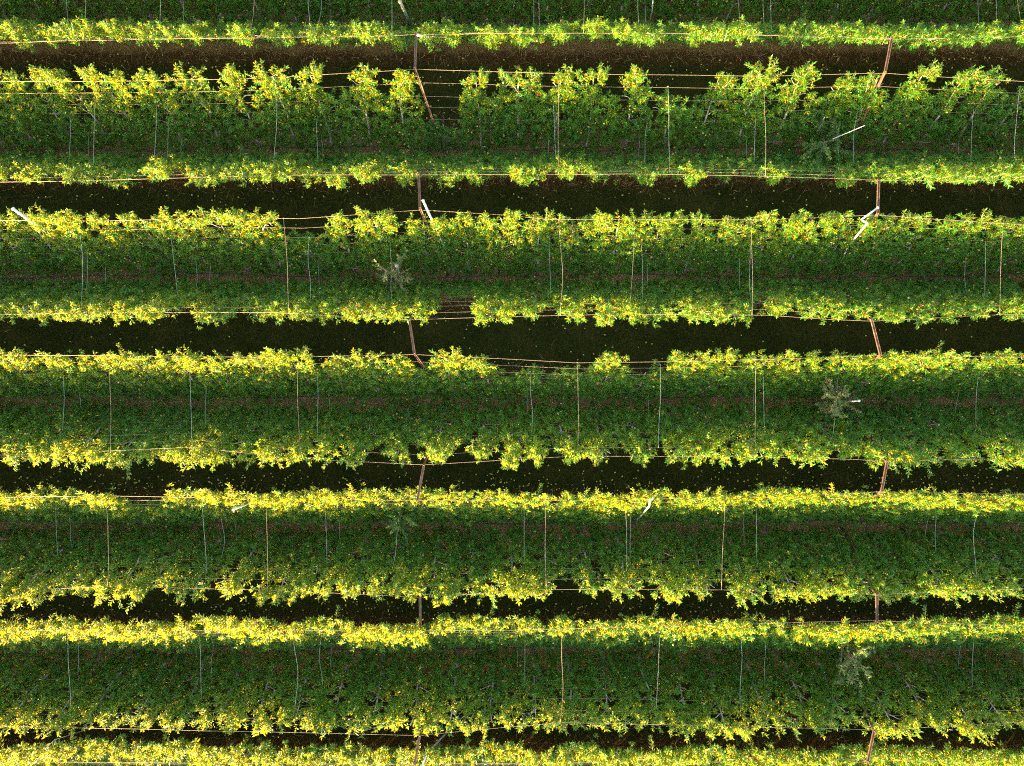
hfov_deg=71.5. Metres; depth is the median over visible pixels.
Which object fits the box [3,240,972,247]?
trellis wire
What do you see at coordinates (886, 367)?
apple tree
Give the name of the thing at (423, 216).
trellis post
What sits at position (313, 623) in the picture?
apple tree
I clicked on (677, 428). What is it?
apple tree
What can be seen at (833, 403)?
pollinator tree
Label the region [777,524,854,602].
apple tree
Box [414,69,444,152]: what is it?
trellis post
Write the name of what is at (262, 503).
apple tree
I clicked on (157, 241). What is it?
apple tree
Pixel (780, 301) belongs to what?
apple tree
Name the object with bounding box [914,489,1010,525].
apple tree
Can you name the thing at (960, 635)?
apple tree
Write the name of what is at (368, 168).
apple tree
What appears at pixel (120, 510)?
apple tree
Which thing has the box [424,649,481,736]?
apple tree
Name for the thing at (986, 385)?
apple tree
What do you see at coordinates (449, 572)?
trellis wire
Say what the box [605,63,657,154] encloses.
apple tree
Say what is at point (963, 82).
apple tree
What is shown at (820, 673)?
apple tree
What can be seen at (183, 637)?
apple tree
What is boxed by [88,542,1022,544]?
trellis wire
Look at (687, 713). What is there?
apple tree
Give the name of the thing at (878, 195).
crossbeam
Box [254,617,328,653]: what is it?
apple tree
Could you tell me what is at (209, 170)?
apple tree
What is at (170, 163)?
apple tree
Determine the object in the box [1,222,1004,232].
trellis wire
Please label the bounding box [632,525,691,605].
apple tree
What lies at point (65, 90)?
apple tree
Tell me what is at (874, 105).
apple tree
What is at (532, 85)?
apple tree
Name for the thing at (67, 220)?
apple tree
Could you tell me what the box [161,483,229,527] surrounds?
apple tree
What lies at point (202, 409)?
trellis wire
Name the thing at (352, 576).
apple tree
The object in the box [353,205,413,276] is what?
apple tree
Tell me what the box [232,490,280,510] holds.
white pole
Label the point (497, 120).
trellis wire
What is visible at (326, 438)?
apple tree
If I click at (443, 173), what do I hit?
apple tree
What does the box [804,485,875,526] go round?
apple tree
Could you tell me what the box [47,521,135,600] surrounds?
apple tree
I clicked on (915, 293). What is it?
apple tree
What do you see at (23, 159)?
apple tree
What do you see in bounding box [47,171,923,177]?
trellis wire
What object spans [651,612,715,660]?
apple tree
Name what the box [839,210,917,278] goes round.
apple tree
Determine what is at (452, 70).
trellis wire
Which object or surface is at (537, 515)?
apple tree
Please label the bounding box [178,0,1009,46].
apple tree
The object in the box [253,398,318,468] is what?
apple tree
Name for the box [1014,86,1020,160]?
tie cord
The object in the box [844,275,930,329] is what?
apple tree
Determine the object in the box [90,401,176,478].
apple tree
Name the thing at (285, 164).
apple tree
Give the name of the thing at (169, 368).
apple tree
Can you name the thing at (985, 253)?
tie cord
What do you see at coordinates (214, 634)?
apple tree
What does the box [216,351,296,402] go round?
apple tree
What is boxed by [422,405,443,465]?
trellis post
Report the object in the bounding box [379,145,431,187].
apple tree
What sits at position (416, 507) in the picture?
trellis wire
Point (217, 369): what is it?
apple tree
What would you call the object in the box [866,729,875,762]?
crossbeam
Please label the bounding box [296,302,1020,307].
trellis wire
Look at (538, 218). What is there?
trellis wire
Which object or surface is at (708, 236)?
apple tree
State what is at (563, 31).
apple tree
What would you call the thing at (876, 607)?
crossbeam
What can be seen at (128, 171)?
apple tree
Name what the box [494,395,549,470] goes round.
apple tree
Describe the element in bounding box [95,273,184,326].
apple tree
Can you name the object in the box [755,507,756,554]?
tie cord
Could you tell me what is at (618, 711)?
trellis wire
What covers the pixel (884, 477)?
crossbeam
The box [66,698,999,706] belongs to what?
trellis wire
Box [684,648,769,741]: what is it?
apple tree
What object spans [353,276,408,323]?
apple tree
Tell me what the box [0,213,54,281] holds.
apple tree
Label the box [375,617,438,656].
apple tree
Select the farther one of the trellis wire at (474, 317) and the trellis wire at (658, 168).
the trellis wire at (658, 168)
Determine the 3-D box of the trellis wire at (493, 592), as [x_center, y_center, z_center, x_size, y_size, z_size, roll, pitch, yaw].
[-3.000,6.783,23.082,54.000,0.045,0.356,0,90,0]
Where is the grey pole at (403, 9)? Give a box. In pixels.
[398,0,412,28]
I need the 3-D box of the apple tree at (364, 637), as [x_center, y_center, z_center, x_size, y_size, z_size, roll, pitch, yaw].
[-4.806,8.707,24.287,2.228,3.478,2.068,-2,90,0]
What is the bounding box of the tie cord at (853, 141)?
[853,110,857,162]
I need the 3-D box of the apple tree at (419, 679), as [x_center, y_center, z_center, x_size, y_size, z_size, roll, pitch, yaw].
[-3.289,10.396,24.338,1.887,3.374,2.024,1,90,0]
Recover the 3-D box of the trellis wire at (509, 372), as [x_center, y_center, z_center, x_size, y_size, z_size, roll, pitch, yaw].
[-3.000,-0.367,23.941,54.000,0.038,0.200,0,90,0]
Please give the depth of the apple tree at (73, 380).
23.99 m
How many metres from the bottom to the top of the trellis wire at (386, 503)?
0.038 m
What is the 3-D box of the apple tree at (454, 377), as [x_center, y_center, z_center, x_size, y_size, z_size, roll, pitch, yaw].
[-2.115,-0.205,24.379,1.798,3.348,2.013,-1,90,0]
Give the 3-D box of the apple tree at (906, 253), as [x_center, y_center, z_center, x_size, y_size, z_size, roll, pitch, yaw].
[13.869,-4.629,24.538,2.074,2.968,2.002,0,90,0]
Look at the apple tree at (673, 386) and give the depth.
23.81 m
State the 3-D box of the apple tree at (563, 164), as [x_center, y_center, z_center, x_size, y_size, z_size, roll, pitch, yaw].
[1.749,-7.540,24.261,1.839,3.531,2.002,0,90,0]
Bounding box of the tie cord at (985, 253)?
[985,239,985,268]
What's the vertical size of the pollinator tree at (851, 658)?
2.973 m
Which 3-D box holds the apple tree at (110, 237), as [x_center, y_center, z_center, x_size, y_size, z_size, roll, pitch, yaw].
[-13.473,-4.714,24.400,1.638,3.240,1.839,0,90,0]
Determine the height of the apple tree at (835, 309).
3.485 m
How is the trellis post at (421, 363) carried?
on the ground at (722, 206)
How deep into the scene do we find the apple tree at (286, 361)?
23.64 m
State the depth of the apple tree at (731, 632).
23.30 m
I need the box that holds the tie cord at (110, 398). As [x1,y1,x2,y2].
[109,362,110,445]
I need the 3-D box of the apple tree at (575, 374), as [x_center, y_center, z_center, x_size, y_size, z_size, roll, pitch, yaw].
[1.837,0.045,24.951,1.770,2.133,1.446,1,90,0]
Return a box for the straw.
[0,0,1023,757]
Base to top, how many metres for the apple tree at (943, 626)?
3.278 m
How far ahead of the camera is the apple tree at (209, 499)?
23.43 m
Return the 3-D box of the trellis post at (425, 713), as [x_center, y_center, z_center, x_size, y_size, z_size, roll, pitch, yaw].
[-2.747,10.534,24.493,0.080,3.130,1.858,15,90,0]
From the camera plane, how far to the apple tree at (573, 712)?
24.45 m
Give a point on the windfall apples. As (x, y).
(520, 486)
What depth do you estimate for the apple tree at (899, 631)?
23.22 m
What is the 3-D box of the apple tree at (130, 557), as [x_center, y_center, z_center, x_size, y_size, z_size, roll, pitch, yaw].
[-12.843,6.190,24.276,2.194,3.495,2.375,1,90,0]
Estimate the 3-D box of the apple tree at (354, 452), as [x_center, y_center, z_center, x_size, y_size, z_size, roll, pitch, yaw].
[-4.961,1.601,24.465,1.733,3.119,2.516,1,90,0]
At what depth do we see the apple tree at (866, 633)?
23.10 m
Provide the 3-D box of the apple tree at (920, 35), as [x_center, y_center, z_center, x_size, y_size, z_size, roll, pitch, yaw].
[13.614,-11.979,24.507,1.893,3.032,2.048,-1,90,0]
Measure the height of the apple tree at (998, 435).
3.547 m
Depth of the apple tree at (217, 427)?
23.93 m
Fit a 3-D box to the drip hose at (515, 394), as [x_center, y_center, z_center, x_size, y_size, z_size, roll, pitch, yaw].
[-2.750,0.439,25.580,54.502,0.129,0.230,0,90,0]
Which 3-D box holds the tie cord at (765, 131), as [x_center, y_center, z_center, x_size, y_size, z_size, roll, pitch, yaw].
[8.219,-8.353,23.104,0.070,0.080,3.275,-1,90,0]
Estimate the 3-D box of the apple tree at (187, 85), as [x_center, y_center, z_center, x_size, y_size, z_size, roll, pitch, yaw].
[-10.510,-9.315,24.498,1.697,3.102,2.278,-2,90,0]
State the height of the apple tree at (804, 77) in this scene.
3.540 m
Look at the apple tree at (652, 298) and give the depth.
24.08 m
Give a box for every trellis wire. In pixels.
[0,69,1023,81]
[0,146,1009,152]
[0,369,939,374]
[0,668,1023,671]
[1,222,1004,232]
[1,312,1023,320]
[1,710,1023,720]
[2,566,987,572]
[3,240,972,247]
[3,409,476,411]
[5,678,971,682]
[7,33,980,41]
[7,722,1015,735]
[8,631,972,635]
[9,15,994,15]
[10,130,927,133]
[11,447,1015,464]
[14,210,1003,223]
[17,33,1020,42]
[18,440,997,454]
[30,298,793,301]
[30,587,1006,597]
[31,174,864,181]
[32,576,1023,585]
[37,550,956,553]
[41,433,980,444]
[42,307,979,314]
[46,559,976,563]
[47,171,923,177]
[47,492,1023,500]
[58,354,971,362]
[58,362,965,368]
[60,498,1002,503]
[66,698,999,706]
[82,96,997,104]
[83,421,886,427]
[87,688,974,695]
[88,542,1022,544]
[91,620,1012,630]
[93,427,1020,435]
[96,168,902,172]
[111,759,1014,763]
[121,658,1010,660]
[124,762,949,765]
[130,504,757,507]
[131,761,941,764]
[132,83,1005,92]
[157,374,919,378]
[160,232,1023,241]
[172,107,982,113]
[197,119,892,123]
[218,393,1022,393]
[242,267,1020,269]
[284,141,915,142]
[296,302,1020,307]
[333,250,992,255]
[353,534,904,534]
[446,625,970,632]
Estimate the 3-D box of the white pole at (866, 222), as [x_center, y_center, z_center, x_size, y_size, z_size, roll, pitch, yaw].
[11.478,-4.768,24.285,0.543,3.453,1.672,-6,90,0]
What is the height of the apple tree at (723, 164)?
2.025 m
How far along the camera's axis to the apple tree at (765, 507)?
23.30 m
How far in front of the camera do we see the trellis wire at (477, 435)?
24.34 m
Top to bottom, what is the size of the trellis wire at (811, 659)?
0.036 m
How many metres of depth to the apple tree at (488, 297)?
23.56 m
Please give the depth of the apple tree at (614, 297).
23.81 m
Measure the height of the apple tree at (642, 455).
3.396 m
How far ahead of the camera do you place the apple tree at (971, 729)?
23.95 m
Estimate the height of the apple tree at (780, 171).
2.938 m
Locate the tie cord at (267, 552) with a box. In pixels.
[266,511,267,577]
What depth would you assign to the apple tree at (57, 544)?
23.92 m
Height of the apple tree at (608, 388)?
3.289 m
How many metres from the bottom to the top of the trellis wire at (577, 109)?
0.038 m
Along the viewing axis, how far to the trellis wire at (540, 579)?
23.50 m
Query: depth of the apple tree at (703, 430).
24.18 m
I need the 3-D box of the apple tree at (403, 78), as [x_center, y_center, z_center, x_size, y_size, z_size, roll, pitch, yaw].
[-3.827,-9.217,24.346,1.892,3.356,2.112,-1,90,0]
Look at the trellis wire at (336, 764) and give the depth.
23.50 m
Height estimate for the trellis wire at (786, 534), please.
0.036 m
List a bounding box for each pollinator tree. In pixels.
[372,247,413,294]
[386,509,416,542]
[800,114,854,165]
[814,376,862,417]
[832,622,875,697]
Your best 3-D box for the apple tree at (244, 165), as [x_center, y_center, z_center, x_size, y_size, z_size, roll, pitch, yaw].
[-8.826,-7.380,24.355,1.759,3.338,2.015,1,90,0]
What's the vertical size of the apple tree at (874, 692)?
3.458 m
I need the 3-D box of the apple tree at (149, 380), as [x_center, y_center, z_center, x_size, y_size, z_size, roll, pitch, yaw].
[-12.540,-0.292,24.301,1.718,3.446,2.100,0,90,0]
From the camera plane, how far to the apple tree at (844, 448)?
24.21 m
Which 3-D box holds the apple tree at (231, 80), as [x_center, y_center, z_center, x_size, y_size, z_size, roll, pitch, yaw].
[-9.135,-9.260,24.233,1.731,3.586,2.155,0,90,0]
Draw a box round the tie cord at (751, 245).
[750,219,752,299]
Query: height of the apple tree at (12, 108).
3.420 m
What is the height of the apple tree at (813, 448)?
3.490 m
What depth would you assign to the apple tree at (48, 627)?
23.39 m
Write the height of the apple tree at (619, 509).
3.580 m
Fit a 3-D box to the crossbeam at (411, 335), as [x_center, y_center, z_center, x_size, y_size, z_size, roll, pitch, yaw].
[-3.228,-1.495,22.938,0.076,0.046,1.181,-9,90,0]
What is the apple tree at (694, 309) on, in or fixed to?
on the ground at (722, 206)
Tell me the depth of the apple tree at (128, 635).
23.06 m
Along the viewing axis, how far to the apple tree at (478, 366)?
24.30 m
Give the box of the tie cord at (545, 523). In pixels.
[545,501,545,568]
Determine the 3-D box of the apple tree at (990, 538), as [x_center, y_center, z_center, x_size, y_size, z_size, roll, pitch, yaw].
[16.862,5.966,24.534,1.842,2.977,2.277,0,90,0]
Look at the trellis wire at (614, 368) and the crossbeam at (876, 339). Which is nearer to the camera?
the crossbeam at (876, 339)
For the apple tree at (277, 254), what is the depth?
23.95 m
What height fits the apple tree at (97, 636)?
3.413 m
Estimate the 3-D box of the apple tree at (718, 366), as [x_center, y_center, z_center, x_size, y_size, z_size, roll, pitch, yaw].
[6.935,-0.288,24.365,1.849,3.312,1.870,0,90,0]
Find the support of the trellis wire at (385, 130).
attached to the trellis post at (424, 96)
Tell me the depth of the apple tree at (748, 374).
24.04 m
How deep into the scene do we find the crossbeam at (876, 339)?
22.94 m
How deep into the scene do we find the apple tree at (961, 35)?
23.20 m
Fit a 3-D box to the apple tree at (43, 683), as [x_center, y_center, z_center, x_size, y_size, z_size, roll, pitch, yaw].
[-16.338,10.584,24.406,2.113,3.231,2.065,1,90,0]
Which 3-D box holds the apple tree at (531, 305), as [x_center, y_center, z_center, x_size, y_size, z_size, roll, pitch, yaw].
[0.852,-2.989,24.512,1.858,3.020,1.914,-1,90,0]
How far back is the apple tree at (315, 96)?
24.27 m
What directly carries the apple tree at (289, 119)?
on the ground at (722, 206)
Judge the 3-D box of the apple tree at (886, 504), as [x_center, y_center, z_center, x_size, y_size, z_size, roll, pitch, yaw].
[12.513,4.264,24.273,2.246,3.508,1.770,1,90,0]
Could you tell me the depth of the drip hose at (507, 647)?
25.57 m
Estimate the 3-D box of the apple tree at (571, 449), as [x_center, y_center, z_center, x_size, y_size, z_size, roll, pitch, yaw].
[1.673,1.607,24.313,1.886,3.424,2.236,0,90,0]
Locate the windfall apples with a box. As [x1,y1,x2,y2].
[2,46,1021,747]
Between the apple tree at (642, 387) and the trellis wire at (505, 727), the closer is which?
the trellis wire at (505, 727)
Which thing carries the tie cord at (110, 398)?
attached to the apple tree at (121, 387)
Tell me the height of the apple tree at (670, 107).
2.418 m
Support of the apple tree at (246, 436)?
on the ground at (722, 206)
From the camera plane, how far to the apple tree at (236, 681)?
24.36 m
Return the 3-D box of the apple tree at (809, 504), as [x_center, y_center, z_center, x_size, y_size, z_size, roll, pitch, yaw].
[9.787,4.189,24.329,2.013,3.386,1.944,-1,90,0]
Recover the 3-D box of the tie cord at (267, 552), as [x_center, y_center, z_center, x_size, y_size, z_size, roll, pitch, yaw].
[-7.941,5.221,23.094,0.070,0.059,2.993,-2,90,0]
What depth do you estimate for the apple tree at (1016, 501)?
24.11 m
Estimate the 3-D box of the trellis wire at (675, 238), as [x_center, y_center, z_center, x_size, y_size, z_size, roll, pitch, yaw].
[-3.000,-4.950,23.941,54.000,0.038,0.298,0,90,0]
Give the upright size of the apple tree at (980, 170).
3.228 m
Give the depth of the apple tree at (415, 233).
24.18 m
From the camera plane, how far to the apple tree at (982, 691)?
24.29 m
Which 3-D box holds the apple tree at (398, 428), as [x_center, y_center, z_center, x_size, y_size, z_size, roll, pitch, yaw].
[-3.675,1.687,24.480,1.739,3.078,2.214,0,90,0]
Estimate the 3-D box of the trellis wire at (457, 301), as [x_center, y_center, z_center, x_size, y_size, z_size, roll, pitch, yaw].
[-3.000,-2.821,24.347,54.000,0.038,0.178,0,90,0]
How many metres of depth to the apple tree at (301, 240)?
24.79 m
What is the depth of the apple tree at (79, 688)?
24.09 m
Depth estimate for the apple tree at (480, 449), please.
24.36 m
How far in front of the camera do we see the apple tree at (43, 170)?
23.63 m
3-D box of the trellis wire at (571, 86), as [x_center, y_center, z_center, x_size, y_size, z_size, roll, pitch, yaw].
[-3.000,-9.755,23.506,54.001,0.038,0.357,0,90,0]
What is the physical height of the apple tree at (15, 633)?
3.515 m
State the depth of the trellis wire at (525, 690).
24.34 m
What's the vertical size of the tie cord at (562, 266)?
0.140 m
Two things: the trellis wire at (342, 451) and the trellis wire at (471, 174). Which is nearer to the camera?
the trellis wire at (471, 174)
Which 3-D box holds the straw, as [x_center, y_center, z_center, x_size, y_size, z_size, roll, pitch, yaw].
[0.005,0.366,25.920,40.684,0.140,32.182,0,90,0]
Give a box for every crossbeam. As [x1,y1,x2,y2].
[408,319,415,354]
[413,734,420,765]
[414,31,417,68]
[416,464,424,501]
[417,173,420,208]
[419,597,421,631]
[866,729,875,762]
[870,318,881,355]
[875,593,877,622]
[876,179,879,214]
[880,460,888,492]
[884,37,892,72]
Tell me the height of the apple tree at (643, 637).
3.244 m
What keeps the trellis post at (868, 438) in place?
on the ground at (722, 206)
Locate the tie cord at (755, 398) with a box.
[755,370,755,447]
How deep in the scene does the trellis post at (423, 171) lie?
23.64 m
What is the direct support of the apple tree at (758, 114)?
on the ground at (722, 206)
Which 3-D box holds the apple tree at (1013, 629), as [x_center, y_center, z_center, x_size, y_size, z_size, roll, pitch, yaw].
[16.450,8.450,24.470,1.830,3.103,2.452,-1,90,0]
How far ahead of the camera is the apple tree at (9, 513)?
24.85 m
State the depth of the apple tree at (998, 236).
24.19 m
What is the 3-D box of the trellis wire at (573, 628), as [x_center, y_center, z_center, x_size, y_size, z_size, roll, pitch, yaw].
[-3.000,7.873,23.082,54.001,0.045,0.341,0,90,0]
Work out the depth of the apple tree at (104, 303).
23.84 m
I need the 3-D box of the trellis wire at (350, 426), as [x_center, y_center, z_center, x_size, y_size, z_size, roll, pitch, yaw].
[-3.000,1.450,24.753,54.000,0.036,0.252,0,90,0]
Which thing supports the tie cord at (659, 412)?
attached to the trellis wire at (342, 451)
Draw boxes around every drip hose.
[0,519,1023,524]
[0,645,983,650]
[2,273,1022,278]
[2,392,1022,397]
[50,21,1008,26]
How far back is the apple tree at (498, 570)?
23.86 m
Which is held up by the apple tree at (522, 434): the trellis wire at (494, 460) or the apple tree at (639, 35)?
the trellis wire at (494, 460)
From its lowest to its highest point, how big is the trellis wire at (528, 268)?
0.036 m
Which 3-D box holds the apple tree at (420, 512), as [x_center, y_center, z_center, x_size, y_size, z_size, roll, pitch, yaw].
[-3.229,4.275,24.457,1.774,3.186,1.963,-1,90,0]
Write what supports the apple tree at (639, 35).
on the ground at (722, 206)
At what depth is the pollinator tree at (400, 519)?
23.94 m
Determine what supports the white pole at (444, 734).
on the ground at (722, 206)
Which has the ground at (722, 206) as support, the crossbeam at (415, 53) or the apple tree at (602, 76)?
the apple tree at (602, 76)
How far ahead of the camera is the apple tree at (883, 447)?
23.80 m
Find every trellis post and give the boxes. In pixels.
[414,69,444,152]
[414,354,448,399]
[419,156,444,175]
[419,208,448,276]
[419,524,442,597]
[420,647,443,733]
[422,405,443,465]
[838,213,878,276]
[839,650,873,731]
[840,525,877,595]
[844,408,886,462]
[848,71,884,150]
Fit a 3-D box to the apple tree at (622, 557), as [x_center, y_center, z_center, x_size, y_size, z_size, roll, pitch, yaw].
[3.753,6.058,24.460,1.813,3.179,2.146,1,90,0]
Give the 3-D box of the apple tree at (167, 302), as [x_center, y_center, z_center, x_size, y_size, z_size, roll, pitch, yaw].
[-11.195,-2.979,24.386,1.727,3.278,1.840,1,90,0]
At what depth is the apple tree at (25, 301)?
24.09 m
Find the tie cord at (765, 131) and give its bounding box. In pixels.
[763,75,765,175]
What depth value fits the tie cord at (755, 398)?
23.12 m
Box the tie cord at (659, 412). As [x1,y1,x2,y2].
[658,370,660,447]
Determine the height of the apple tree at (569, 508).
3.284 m
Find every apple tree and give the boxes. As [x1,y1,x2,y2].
[0,64,92,157]
[0,68,56,152]
[0,148,57,181]
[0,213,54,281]
[0,277,76,324]
[0,347,78,402]
[0,398,66,465]
[0,487,47,528]
[0,487,82,527]
[0,523,99,615]
[0,524,64,599]
[0,613,69,657]
[0,649,85,737]
[1,398,96,471]
[10,143,101,185]
[24,612,101,655]
[26,208,120,277]
[27,274,114,325]
[27,649,120,738]
[28,349,116,402]
[29,482,120,526]
[40,67,127,152]
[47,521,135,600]
[50,398,135,474]
[51,616,142,652]
[54,147,141,185]
[61,648,155,735]
[63,348,144,402]
[69,486,151,527]
[70,273,152,323]
[74,64,164,155]
[85,209,155,277]
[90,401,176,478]
[91,523,168,612]
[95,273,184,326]
[100,145,166,189]
[102,617,180,654]
[103,342,184,403]
[110,649,188,731]
[115,211,195,281]
[124,519,209,597]
[127,11,200,48]
[129,66,207,151]
[135,498,195,528]
[137,147,213,181]
[137,399,209,466]
[137,614,220,659]
[146,274,219,318]
[151,206,230,276]
[153,344,221,403]
[155,651,230,734]
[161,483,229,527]
[165,61,241,153]
[168,523,241,605]
[171,397,247,472]
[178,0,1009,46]
[179,350,258,402]
[184,146,250,187]
[185,608,252,652]
[186,483,267,529]
[189,206,270,277]
[189,648,259,735]
[209,615,289,653]
[210,398,284,470]
[213,63,279,153]
[215,521,278,599]
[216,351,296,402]
[219,146,283,187]
[223,19,276,48]
[224,649,298,736]
[226,207,305,277]
[229,487,299,527]
[240,277,297,322]
[240,523,318,607]
[244,59,318,152]
[253,146,323,183]
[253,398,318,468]
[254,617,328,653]
[258,345,334,401]
[266,275,330,324]
[267,486,338,529]
[267,650,332,734]
[283,524,353,600]
[284,398,360,468]
[288,227,341,280]
[293,59,355,152]
[296,145,359,189]
[300,605,358,648]
[305,274,371,325]
[306,649,370,740]
[307,483,376,530]
[314,352,368,406]
[318,209,374,280]
[327,621,401,654]
[332,524,391,600]
[336,394,395,470]
[339,63,394,154]
[340,142,393,185]
[342,348,402,404]
[348,649,406,737]
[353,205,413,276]
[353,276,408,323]
[355,482,403,523]
[367,523,421,602]
[374,68,427,151]
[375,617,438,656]
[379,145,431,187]
[380,399,430,467]
[381,18,433,51]
[384,352,436,406]
[384,649,442,736]
[385,275,442,325]
[393,484,445,528]
[394,212,451,278]
[399,523,460,607]
[415,400,469,465]
[422,115,466,152]
[423,346,476,404]
[424,152,472,188]
[424,612,472,652]
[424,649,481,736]
[426,484,481,526]
[438,277,488,298]
[442,524,493,604]
[443,209,488,275]
[456,66,503,151]
[456,603,509,650]
[458,146,508,185]
[460,18,509,49]
[461,396,507,463]
[462,353,513,402]
[464,643,520,734]
[467,487,518,526]
[469,276,521,327]
[474,208,528,280]
[481,524,536,608]
[491,66,543,150]
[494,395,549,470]
[497,609,545,652]
[499,149,549,186]
[501,21,548,50]
[504,363,547,403]
[505,483,559,525]
[509,649,560,732]
[512,275,559,320]
[513,208,560,278]
[521,519,569,601]
[534,63,581,153]
[536,398,587,465]
[537,614,585,653]
[539,15,588,45]
[540,146,587,180]
[541,363,587,403]
[546,648,591,735]
[548,487,608,527]
[549,275,594,324]
[552,212,596,279]
[561,523,610,598]
[567,62,618,154]
[571,399,621,465]
[573,612,628,655]
[574,150,623,185]
[578,350,630,402]
[580,14,635,45]
[581,487,645,530]
[581,649,634,736]
[586,272,643,326]
[587,208,649,278]
[595,523,647,602]
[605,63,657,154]
[609,396,657,468]
[613,648,684,737]
[614,19,667,48]
[615,146,666,186]
[615,359,669,405]
[618,603,670,650]
[623,482,677,527]
[624,209,689,278]
[624,277,677,327]
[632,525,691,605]
[643,89,695,155]
[647,349,711,401]
[647,400,708,468]
[649,146,708,187]
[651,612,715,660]
[655,486,730,526]
[656,16,709,47]
[656,649,722,744]
[658,273,720,325]
[663,209,718,278]
[669,524,722,600]
[678,71,739,153]
[679,398,734,468]
[683,345,739,400]
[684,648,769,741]
[688,145,738,183]
[692,486,761,530]
[693,611,755,653]
[696,212,761,279]
[699,274,765,328]
[703,522,767,608]
[715,54,787,153]
[717,397,794,467]
[721,649,794,736]
[724,349,784,400]
[726,147,791,186]
[728,481,805,527]
[731,209,804,280]
[733,271,796,318]
[733,611,790,654]
[741,521,815,603]
[754,61,820,155]
[758,398,832,469]
[759,648,838,740]
[760,145,820,182]
[760,349,828,404]
[762,10,827,47]
[762,483,846,528]
[766,616,846,656]
[768,276,852,325]
[771,208,844,279]
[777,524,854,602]
[788,398,862,460]
[792,70,864,154]
[793,348,878,399]
[796,650,869,730]
[800,148,861,188]
[802,210,882,280]
[803,617,888,660]
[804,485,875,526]
[807,275,878,319]
[811,523,891,605]
[828,399,920,477]
[830,70,890,151]
[832,650,920,741]
[837,488,932,525]
[839,19,911,49]
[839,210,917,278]
[840,615,934,655]
[841,348,913,400]
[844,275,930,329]
[850,524,927,604]
[863,399,947,476]
[866,58,942,151]
[868,340,958,402]
[871,650,957,738]
[873,212,959,281]
[875,20,954,54]
[877,484,960,527]
[883,277,968,325]
[885,524,974,608]
[885,605,965,652]
[900,65,986,153]
[903,399,983,467]
[908,651,1001,745]
[909,208,1000,280]
[910,20,985,49]
[910,351,996,405]
[911,147,997,185]
[914,275,998,320]
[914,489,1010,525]
[914,612,1008,654]
[920,521,1010,602]
[935,65,1010,153]
[937,648,1023,730]
[938,399,1023,472]
[939,17,1023,47]
[944,215,1023,278]
[945,142,1023,188]
[947,348,1023,402]
[951,603,1023,650]
[953,273,1023,321]
[956,489,1023,529]
[958,521,1023,598]
[969,86,1023,155]
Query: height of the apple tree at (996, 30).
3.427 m
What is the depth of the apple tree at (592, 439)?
24.09 m
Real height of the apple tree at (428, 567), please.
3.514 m
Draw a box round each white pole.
[11,207,101,271]
[45,724,104,748]
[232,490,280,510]
[421,722,454,765]
[422,199,455,271]
[634,497,652,522]
[836,206,878,270]
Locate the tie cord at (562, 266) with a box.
[559,224,562,311]
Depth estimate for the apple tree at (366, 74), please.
24.15 m
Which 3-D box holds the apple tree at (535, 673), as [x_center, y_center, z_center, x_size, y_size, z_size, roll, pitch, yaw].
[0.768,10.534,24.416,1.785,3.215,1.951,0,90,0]
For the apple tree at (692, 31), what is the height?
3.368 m
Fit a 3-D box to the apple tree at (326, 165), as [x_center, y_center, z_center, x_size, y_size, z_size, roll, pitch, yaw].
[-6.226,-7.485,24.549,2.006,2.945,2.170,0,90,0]
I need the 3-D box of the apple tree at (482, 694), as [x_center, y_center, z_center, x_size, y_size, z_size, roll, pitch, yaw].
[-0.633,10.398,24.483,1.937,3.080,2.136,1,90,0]
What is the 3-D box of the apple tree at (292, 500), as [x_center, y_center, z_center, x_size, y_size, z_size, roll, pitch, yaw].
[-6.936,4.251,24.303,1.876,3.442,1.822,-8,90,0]
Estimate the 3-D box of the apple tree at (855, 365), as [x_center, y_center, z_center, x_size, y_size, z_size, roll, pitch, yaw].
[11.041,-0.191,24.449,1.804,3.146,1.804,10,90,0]
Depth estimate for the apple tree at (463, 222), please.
24.20 m
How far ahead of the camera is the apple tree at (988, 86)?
24.35 m
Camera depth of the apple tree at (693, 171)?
23.91 m
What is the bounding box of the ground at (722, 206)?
[0,0,1023,756]
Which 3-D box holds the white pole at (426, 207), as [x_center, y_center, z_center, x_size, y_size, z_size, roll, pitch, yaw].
[-2.425,-4.890,24.242,0.092,3.548,2.029,-24,90,0]
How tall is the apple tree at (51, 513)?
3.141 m
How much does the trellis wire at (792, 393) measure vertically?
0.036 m
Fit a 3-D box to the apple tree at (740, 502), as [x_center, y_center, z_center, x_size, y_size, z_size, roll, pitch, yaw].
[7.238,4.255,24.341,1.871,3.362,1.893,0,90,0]
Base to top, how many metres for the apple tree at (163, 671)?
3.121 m

